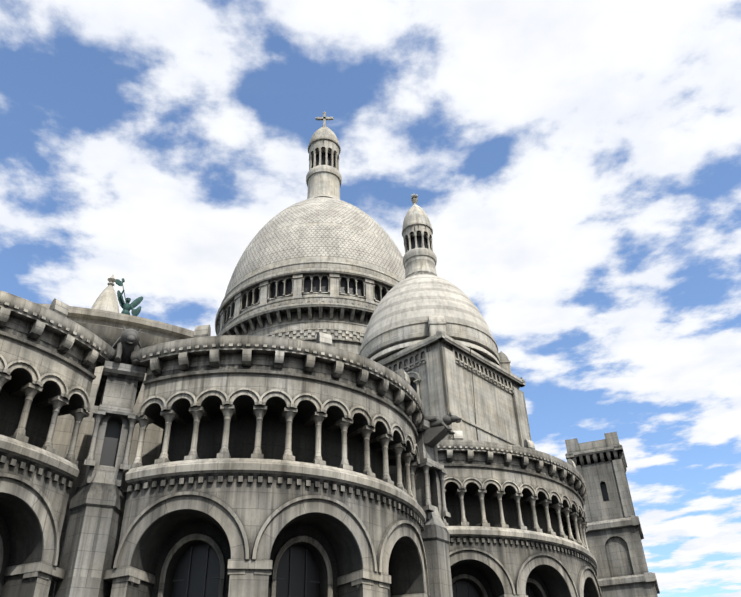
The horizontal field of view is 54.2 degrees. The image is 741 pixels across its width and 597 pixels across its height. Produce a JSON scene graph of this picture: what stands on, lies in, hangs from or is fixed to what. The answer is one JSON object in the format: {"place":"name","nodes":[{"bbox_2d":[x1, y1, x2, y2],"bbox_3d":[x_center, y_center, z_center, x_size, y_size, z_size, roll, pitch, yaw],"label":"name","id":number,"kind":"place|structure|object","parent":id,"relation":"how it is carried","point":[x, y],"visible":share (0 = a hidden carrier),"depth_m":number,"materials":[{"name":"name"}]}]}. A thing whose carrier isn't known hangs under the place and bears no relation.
{"place":"outdoors","nodes":[
{"label":"outdoors","id":0,"kind":"place"},
{"bbox_2d":[0,290,115,596],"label":"chapel","id":1,"kind":"structure","parent":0,"point":[52,357],"depth_m":15.47,"materials":[{"name":"stone"}]},
{"bbox_2d":[52,361,145,596],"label":"buttress","id":2,"kind":"structure","parent":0,"point":[92,533],"depth_m":15.89,"materials":[{"name":"grey stone"}]},
{"bbox_2d":[112,326,141,365],"bbox_3d":[-6.084,1.264,18.094,0.856,1.190,1.254,9,-35,-15],"label":"gargoyle","id":3,"kind":"object","parent":2,"relation":"on","point":[126,344],"visible":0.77,"depth_m":17.91,"materials":[{"name":"stone"}]},
{"bbox_2d":[37,303,193,596],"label":"apse body","id":4,"kind":"object","parent":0,"point":[106,326],"visible":0.15,"depth_m":19.68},
{"bbox_2d":[91,275,118,312],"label":"spire","id":5,"kind":"structure","parent":4,"relation":"on","point":[106,299],"depth_m":40.22,"materials":[{"name":"beige stone"}]},
{"bbox_2d":[115,278,142,315],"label":"st michael statue","id":6,"kind":"object","parent":4,"relation":"on","point":[127,307],"visible":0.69,"depth_m":43.41,"materials":[{"name":"green metal"}]},
{"bbox_2d":[103,325,429,596],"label":"chapel","id":7,"kind":"structure","parent":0,"point":[272,449],"depth_m":16.58,"materials":[{"name":"grey stone"}]},
{"bbox_2d":[215,112,404,353],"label":"dome","id":8,"kind":"structure","parent":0,"point":[321,231],"depth_m":74.96,"materials":[{"name":"grey stone"}]},
{"bbox_2d":[0,0,740,596],"label":"sky","id":9,"kind":"structure","parent":0,"point":[573,166],"materials":[{"name":"blue"}]},
{"bbox_2d":[389,419,452,596],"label":"buttress","id":10,"kind":"structure","parent":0,"point":[435,537],"depth_m":19.57,"materials":[{"name":"grey stone"}]},
{"bbox_2d":[416,412,461,447],"bbox_3d":[1.760,3.818,20.867,1.832,0.883,0.496,-13,-35,16],"label":"gargoyle","id":11,"kind":"object","parent":10,"relation":"on","point":[436,432],"visible":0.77,"depth_m":20.70,"materials":[{"name":"stone"}]},
{"bbox_2d":[354,194,531,446],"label":"domed tower","id":12,"kind":"structure","parent":0,"point":[427,327],"depth_m":57.63,"materials":[{"name":"grey stone"}]},
{"bbox_2d":[437,431,601,596],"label":"chapel","id":13,"kind":"structure","parent":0,"point":[515,523],"depth_m":25.66,"materials":[{"name":"grey stone"}]},
{"bbox_2d":[565,431,659,596],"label":"stair tower","id":14,"kind":"structure","parent":0,"point":[614,535],"depth_m":36.51,"materials":[{"name":"grey stone"}]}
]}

